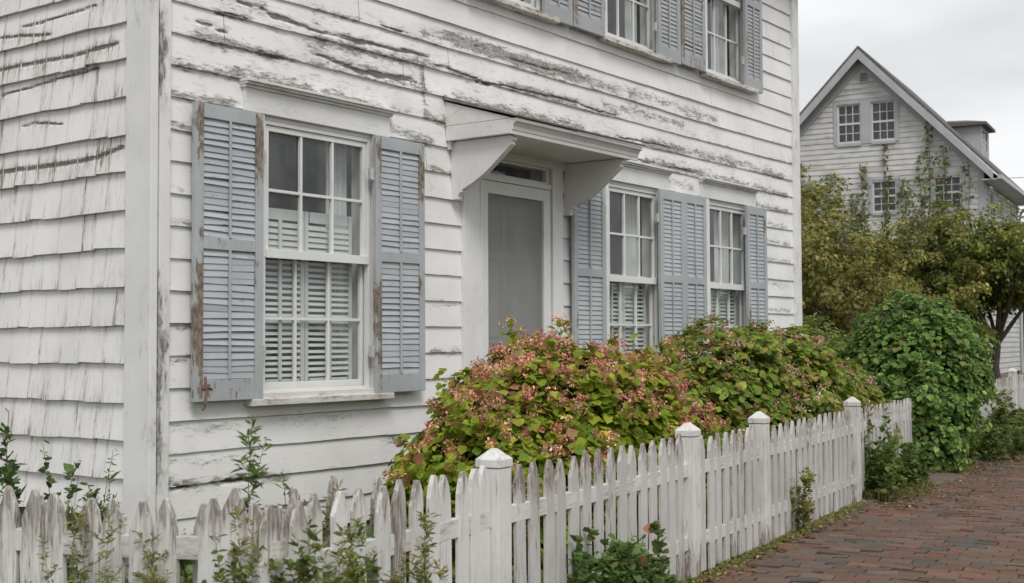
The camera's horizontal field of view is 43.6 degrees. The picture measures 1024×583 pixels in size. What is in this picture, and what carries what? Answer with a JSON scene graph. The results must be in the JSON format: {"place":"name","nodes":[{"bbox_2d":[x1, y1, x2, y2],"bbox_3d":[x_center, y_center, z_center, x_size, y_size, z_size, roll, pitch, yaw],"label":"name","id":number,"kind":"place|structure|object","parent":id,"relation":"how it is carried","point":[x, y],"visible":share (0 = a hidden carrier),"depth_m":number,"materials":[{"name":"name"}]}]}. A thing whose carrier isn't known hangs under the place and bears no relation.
{"place":"outdoors","nodes":[
{"label":"outdoors","id":0,"kind":"place"},
{"bbox_2d":[126,373,1023,582],"bbox_3d":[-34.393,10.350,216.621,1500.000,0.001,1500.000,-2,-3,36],"label":"ground","id":1,"kind":"structure","parent":0,"point":[1003,375],"depth_m":7.73,"materials":[{"name":"soil"}]},
{"bbox_2d":[0,462,23,582],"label":"leafy plant","id":2,"kind":"object","parent":1,"relation":"on","point":[8,470],"visible":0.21,"depth_m":5.71,"materials":[{"name":"green plant"}]},
{"bbox_2d":[0,408,27,581],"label":"leafy plant","id":3,"kind":"object","parent":1,"relation":"on","point":[18,492],"visible":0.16,"depth_m":5.89,"materials":[{"name":"green plant"}]},
{"bbox_2d":[38,440,106,582],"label":"leafy plant","id":4,"kind":"object","parent":1,"relation":"on","point":[69,469],"visible":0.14,"depth_m":6.05,"materials":[{"name":"green plant"}]},
{"bbox_2d":[25,491,129,582],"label":"wispy weed","id":5,"kind":"object","parent":1,"relation":"on","point":[83,575],"visible":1,"depth_m":4.03,"materials":[{"name":"green plant"}]},
{"bbox_2d":[83,449,125,565],"bbox_3d":[-2.008,1.173,6.278,0.237,0.809,0.234,0,-2,-14],"label":"leafy plant","id":6,"kind":"object","parent":1,"relation":"on","point":[111,477],"visible":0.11,"depth_m":6.27,"materials":[{"name":"green plant"}]},
{"bbox_2d":[0,485,289,582],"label":"picket fence","id":7,"kind":"object","parent":1,"relation":"on","point":[47,520],"visible":0.84,"depth_m":4.11,"materials":[{"name":"paint"}]},
{"bbox_2d":[131,528,185,582],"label":"wispy weed","id":8,"kind":"object","parent":1,"relation":"on","point":[149,554],"visible":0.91,"depth_m":4.01,"materials":[{"name":"green plant"}]},
{"bbox_2d":[191,531,257,582],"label":"hedge weed","id":9,"kind":"object","parent":1,"relation":"on","point":[220,558],"visible":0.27,"depth_m":3.86,"materials":[{"name":"green plant"}]},
{"bbox_2d":[180,558,286,582],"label":"hedge weed","id":10,"kind":"object","parent":1,"relation":"on","point":[275,577],"visible":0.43,"depth_m":3.93,"materials":[{"name":"green plant"}]},
{"bbox_2d":[230,415,307,512],"bbox_3d":[-0.824,0.945,4.196,0.325,1.083,0.221,-1,-2,9],"label":"tall weed","id":11,"kind":"object","parent":1,"relation":"on","point":[253,470],"visible":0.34,"depth_m":4.19,"materials":[{"name":"green plant"}]},
{"bbox_2d":[211,516,370,582],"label":"hedge weed","id":12,"kind":"object","parent":1,"relation":"on","point":[301,564],"visible":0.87,"depth_m":3.88,"materials":[{"name":"green plant"}]},
{"bbox_2d":[216,506,365,582],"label":"hedge weed","id":13,"kind":"object","parent":1,"relation":"on","point":[235,556],"visible":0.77,"depth_m":3.86,"materials":[{"name":"green plant"}]},
{"bbox_2d":[353,509,384,582],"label":"hedge weed","id":14,"kind":"object","parent":1,"relation":"on","point":[376,569],"visible":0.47,"depth_m":4.39,"materials":[{"name":"green plant"}]},
{"bbox_2d":[363,553,377,579],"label":"hedge weed","id":15,"kind":"object","parent":1,"relation":"on","point":[374,556],"visible":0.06,"depth_m":4.36,"materials":[{"name":"green plant"}]},
{"bbox_2d":[305,478,437,582],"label":"hedge weed","id":16,"kind":"object","parent":1,"relation":"on","point":[415,563],"visible":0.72,"depth_m":4.27,"materials":[{"name":"green plant"}]},
{"bbox_2d":[0,0,802,578],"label":"clapboard house","id":17,"kind":"structure","parent":1,"relation":"on","point":[322,240],"depth_m":8.59,"materials":[{"name":"white wood"}]},
{"bbox_2d":[239,77,397,405],"bbox_3d":[-1.302,-0.277,8.316,0.312,1.979,1.358,-2,-3,36],"label":"window","id":18,"kind":"structure","parent":17,"relation":"in","point":[347,256],"depth_m":8.39,"materials":[{"name":"paint"}]},
{"bbox_2d":[482,180,550,384],"bbox_3d":[0.032,0.268,9.986,0.032,2.200,0.920,-2,-3,36],"label":"screen door","id":19,"kind":"structure","parent":17,"relation":"in","point":[516,227],"depth_m":10.00,"materials":[{"name":"paint"}]},
{"bbox_2d":[489,161,548,184],"bbox_3d":[0.002,-0.940,10.052,0.050,0.130,0.930,-2,-3,36],"label":"transom window","id":20,"kind":"structure","parent":17,"relation":"in","point":[545,178],"depth_m":10.19,"materials":[{"name":"paint"}]},
{"bbox_2d":[482,0,559,24],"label":"window","id":21,"kind":"structure","parent":17,"relation":"in","point":[530,8],"depth_m":10.20,"materials":[{"name":"paint"}]},
{"bbox_2d":[597,0,671,63],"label":"window","id":22,"kind":"structure","parent":17,"relation":"in","point":[646,48],"depth_m":11.88,"materials":[{"name":"paint"}]},
{"bbox_2d":[606,160,674,362],"bbox_3d":[1.036,-0.158,11.505,0.312,1.979,1.268,-2,-3,36],"label":"window","id":23,"kind":"structure","parent":17,"relation":"in","point":[634,173],"depth_m":11.72,"materials":[{"name":"paint"}]},
{"bbox_2d":[699,0,758,94],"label":"window","id":24,"kind":"structure","parent":17,"relation":"in","point":[718,15],"depth_m":13.36,"materials":[{"name":"paint"}]},
{"bbox_2d":[698,177,760,378],"bbox_3d":[2.135,-0.102,13.004,0.312,1.979,1.248,-2,-3,36],"label":"window","id":25,"kind":"structure","parent":17,"relation":"in","point":[710,188],"depth_m":13.19,"materials":[{"name":"paint"}]},
{"bbox_2d":[362,511,447,582],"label":"hedge weed","id":26,"kind":"object","parent":1,"relation":"on","point":[439,574],"visible":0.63,"depth_m":4.55,"materials":[{"name":"green plant"}]},
{"bbox_2d":[72,488,833,582],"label":"garden ground cover","id":27,"kind":"object","parent":1,"relation":"on","point":[189,567],"depth_m":6.91,"materials":[{"name":"green plant"}]},
{"bbox_2d":[381,313,743,578],"bbox_3d":[0.255,0.877,7.862,1.870,1.505,3.014,-2,-3,36],"label":"flowering bush","id":28,"kind":"object","parent":1,"relation":"on","point":[514,407],"visible":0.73,"depth_m":7.36,"materials":[{"name":"green plant"}]},
{"bbox_2d":[252,397,921,582],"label":"picket fence","id":29,"kind":"object","parent":1,"relation":"on","point":[478,526],"visible":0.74,"depth_m":6.21,"materials":[{"name":"paint"}]},
{"bbox_2d":[653,311,904,499],"bbox_3d":[2.328,0.971,11.140,1.636,1.565,4.123,-2,-3,36],"label":"flowering bush","id":30,"kind":"object","parent":1,"relation":"on","point":[793,374],"visible":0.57,"depth_m":10.20,"materials":[{"name":"green plant"}]},
{"bbox_2d":[800,163,878,333],"bbox_3d":[4.846,0.059,21.052,2.004,4.262,2.986,-2,-3,36],"label":"shrubby tree","id":31,"kind":"object","parent":1,"relation":"on","point":[817,190],"visible":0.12,"depth_m":20.56,"materials":[{"name":"green plant"}]},
{"bbox_2d":[802,314,888,373],"bbox_3d":[3.704,1.079,14.970,2.452,1.652,4.090,-2,-3,36],"label":"leafy shrub","id":32,"kind":"object","parent":1,"relation":"on","point":[836,346],"visible":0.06,"depth_m":15.06,"materials":[{"name":"green plant"}]},
{"bbox_2d":[801,198,921,355],"bbox_3d":[4.259,0.322,18.076,3.116,3.504,2.312,-1,-2,10],"label":"shrubby tree","id":33,"kind":"object","parent":1,"relation":"on","point":[838,312],"visible":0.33,"depth_m":17.67,"materials":[{"name":"green plant"}]},
{"bbox_2d":[801,173,932,262],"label":"leafy shoots","id":34,"kind":"object","parent":33,"relation":"attached to","point":[886,195],"visible":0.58,"depth_m":18.18,"materials":[{"name":"green plant"}]},
{"bbox_2d":[802,211,1017,351],"bbox_3d":[6.339,0.450,21.931,4.394,3.553,3.255,-1,-2,15],"label":"shrubby tree","id":35,"kind":"object","parent":1,"relation":"on","point":[934,259],"visible":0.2,"depth_m":21.31,"materials":[{"name":"green plant"}]},
{"bbox_2d":[836,196,950,291],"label":"leafy shoots","id":36,"kind":"object","parent":35,"relation":"attached to","point":[912,211],"visible":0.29,"depth_m":21.97,"materials":[{"name":"green plant"}]},
{"bbox_2d":[799,46,1023,372],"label":"gabled house","id":37,"kind":"structure","parent":1,"relation":"on","point":[862,106],"depth_m":39.84,"materials":[{"name":"paint"}]},
{"bbox_2d":[801,181,816,218],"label":"window","id":38,"kind":"structure","parent":37,"relation":"in","point":[806,182],"depth_m":40.60,"materials":[{"name":"white wood"}]},
{"bbox_2d":[833,99,864,146],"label":"window","id":39,"kind":"structure","parent":37,"relation":"in","point":[836,115],"depth_m":40.09,"materials":[{"name":"white wood"}]},
{"bbox_2d":[800,143,919,292],"bbox_3d":[10.012,-0.969,40.057,5.912,7.116,0.390,-2,-3,28],"label":"climbing vine","id":40,"kind":"object","parent":37,"relation":"attached to","point":[883,160],"visible":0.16,"depth_m":39.60,"materials":[{"name":"green plant"}]},
{"bbox_2d":[867,96,899,144],"bbox_3d":[11.469,-5.274,39.583,0.960,1.440,0.120,-2,-3,29],"label":"window","id":41,"kind":"structure","parent":37,"relation":"in","point":[870,112],"depth_m":39.59,"materials":[{"name":"white wood"}]},
{"bbox_2d":[868,175,900,215],"bbox_3d":[11.480,-2.951,39.488,0.960,1.190,0.120,-2,-3,29],"label":"window","id":42,"kind":"structure","parent":37,"relation":"in","point":[872,211],"depth_m":39.55,"materials":[{"name":"white wood"}]},
{"bbox_2d":[910,121,980,292],"bbox_3d":[13.107,-1.378,38.368,2.729,7.764,0.337,-2,-3,30],"label":"climbing vine","id":43,"kind":"object","parent":37,"relation":"attached to","point":[940,192],"visible":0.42,"depth_m":38.66,"materials":[{"name":"green plant"}]},
{"bbox_2d":[929,171,965,211],"bbox_3d":[13.117,-2.995,38.596,1.030,1.190,0.120,-2,-3,29],"label":"window","id":44,"kind":"structure","parent":37,"relation":"in","point":[933,184],"depth_m":38.56,"materials":[{"name":"white wood"}]},
{"bbox_2d":[988,186,995,240],"bbox_3d":[14.710,-2.381,39.367,0.120,1.610,1.140,-2,-3,29],"label":"window","id":45,"kind":"structure","parent":37,"relation":"in","point":[991,192],"depth_m":39.51,"materials":[{"name":"grey glass"}]},
{"bbox_2d":[997,193,1003,227],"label":"window","id":46,"kind":"structure","parent":37,"relation":"in","point":[999,196],"depth_m":41.27,"materials":[{"name":"grey glass"}]},
{"bbox_2d":[1008,200,1013,223],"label":"window","id":47,"kind":"structure","parent":37,"relation":"in","point":[1010,203],"depth_m":43.43,"materials":[{"name":"grey glass"}]},
{"bbox_2d":[879,199,1023,378],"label":"spreading tree","id":48,"kind":"object","parent":1,"relation":"on","point":[1002,257],"visible":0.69,"depth_m":21.52,"materials":[{"name":"green plant"}]},
{"bbox_2d":[928,196,1023,250],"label":"leafy shoots","id":49,"kind":"object","parent":48,"relation":"attached to","point":[962,209],"visible":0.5,"depth_m":22.07,"materials":[{"name":"green plant"}]},
{"bbox_2d":[978,368,1023,427],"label":"picket fence","id":50,"kind":"object","parent":1,"relation":"on","point":[1013,381],"visible":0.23,"depth_m":18.61,"materials":[{"name":"paint"}]},
{"bbox_2d":[1023,311,1023,342],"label":"distant trees","id":51,"kind":"object","parent":1,"relation":"on","point":[1023,326],"depth_m":82.41,"materials":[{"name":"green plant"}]},
{"bbox_2d":[699,451,1023,582],"bbox_3d":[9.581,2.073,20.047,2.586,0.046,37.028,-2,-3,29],"label":"brick pavement","id":52,"kind":"structure","parent":0,"point":[878,545],"depth_m":8.21,"materials":[{"name":"brown brick"}]},
{"bbox_2d":[576,546,631,582],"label":"ivy clump","id":53,"kind":"object","parent":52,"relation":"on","point":[586,576],"visible":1,"depth_m":5.59,"materials":[{"name":"green plant"}]},
{"bbox_2d":[567,520,670,582],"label":"ivy clump","id":54,"kind":"object","parent":52,"relation":"on","point":[624,548],"visible":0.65,"depth_m":5.73,"materials":[{"name":"green plant"}]},
{"bbox_2d":[601,537,669,582],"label":"ivy clump","id":55,"kind":"object","parent":52,"relation":"on","point":[651,572],"visible":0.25,"depth_m":5.88,"materials":[{"name":"green plant"}]},
{"bbox_2d":[645,551,684,582],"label":"ivy clump","id":56,"kind":"object","parent":52,"relation":"on","point":[672,578],"visible":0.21,"depth_m":6.10,"materials":[{"name":"green plant"}]},
{"bbox_2d":[685,576,693,582],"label":"ivy clump","id":57,"kind":"object","parent":52,"relation":"on","point":[689,579],"visible":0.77,"depth_m":6.34,"materials":[{"name":"green plant"}]},
{"bbox_2d":[682,500,870,582],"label":"edge weeds","id":58,"kind":"object","parent":52,"relation":"on","point":[745,554],"visible":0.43,"depth_m":8.07,"materials":[{"name":"green plant"}]},
{"bbox_2d":[690,453,1023,582],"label":"leaf litter","id":59,"kind":"object","parent":52,"relation":"on","point":[836,515],"visible":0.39,"depth_m":10.21,"materials":[{"name":"brown plant"}]},
{"bbox_2d":[779,453,995,541],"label":"verge soil","id":60,"kind":"structure","parent":0,"point":[935,478],"depth_m":11.73,"materials":[{"name":"soil"}]},
{"bbox_2d":[790,466,816,531],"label":"climbing weed","id":61,"kind":"object","parent":60,"relation":"on","point":[803,509],"visible":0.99,"depth_m":8.74,"materials":[{"name":"green plant"}]},
{"bbox_2d":[863,405,893,496],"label":"leafy weed","id":62,"kind":"object","parent":60,"relation":"on","point":[882,429],"visible":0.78,"depth_m":10.65,"materials":[{"name":"green plant"}]},
{"bbox_2d":[864,440,899,501],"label":"leafy weed","id":63,"kind":"object","parent":60,"relation":"on","point":[888,469],"visible":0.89,"depth_m":10.45,"materials":[{"name":"green plant"}]},
{"bbox_2d":[871,448,907,493],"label":"leafy weed","id":64,"kind":"object","parent":60,"relation":"on","point":[900,479],"visible":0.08,"depth_m":10.80,"materials":[{"name":"green plant"}]},
{"bbox_2d":[885,437,922,486],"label":"leafy weed","id":65,"kind":"object","parent":60,"relation":"on","point":[912,466],"visible":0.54,"depth_m":11.11,"materials":[{"name":"green plant"}]},
{"bbox_2d":[898,447,933,481],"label":"leafy weed","id":66,"kind":"object","parent":60,"relation":"on","point":[923,460],"visible":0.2,"depth_m":11.57,"materials":[{"name":"green plant"}]},
{"bbox_2d":[835,289,997,472],"bbox_3d":[4.117,0.897,13.206,1.696,1.867,1.956,-2,-3,36],"label":"vine covered bush","id":67,"kind":"object","parent":60,"relation":"on","point":[928,358],"visible":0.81,"depth_m":12.59,"materials":[{"name":"green plant"}]},
{"bbox_2d":[862,462,972,497],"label":"soil litter","id":68,"kind":"object","parent":60,"relation":"on","point":[901,491],"visible":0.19,"depth_m":10.83,"materials":[{"name":"brown plant"}]},
{"bbox_2d":[862,453,994,500],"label":"ground weeds","id":69,"kind":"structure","parent":60,"relation":"on","point":[894,491],"depth_m":10.75,"materials":[{"name":"green plant"}]},
{"bbox_2d":[967,425,1023,462],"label":"vine tangle","id":70,"kind":"object","parent":60,"relation":"on","point":[989,442],"visible":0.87,"depth_m":13.87,"materials":[{"name":"green plant"}]},
{"bbox_2d":[976,388,1023,444],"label":"vine tangle","id":71,"kind":"object","parent":60,"relation":"on","point":[999,413],"visible":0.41,"depth_m":14.67,"materials":[{"name":"green plant"}]},
{"bbox_2d":[991,409,1023,430],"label":"vine tangle","id":72,"kind":"object","parent":60,"relation":"on","point":[1019,422],"visible":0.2,"depth_m":16.10,"materials":[{"name":"green plant"}]},
{"bbox_2d":[798,0,1023,227],"label":"sky","id":73,"kind":"structure","parent":0,"point":[964,59],"materials":[{"name":"white"}]},
{"bbox_2d":[966,415,1023,459],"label":"verge grass","id":74,"kind":"structure","parent":0,"point":[1012,445],"depth_m":14.91,"materials":[{"name":"green plant"}]}
]}

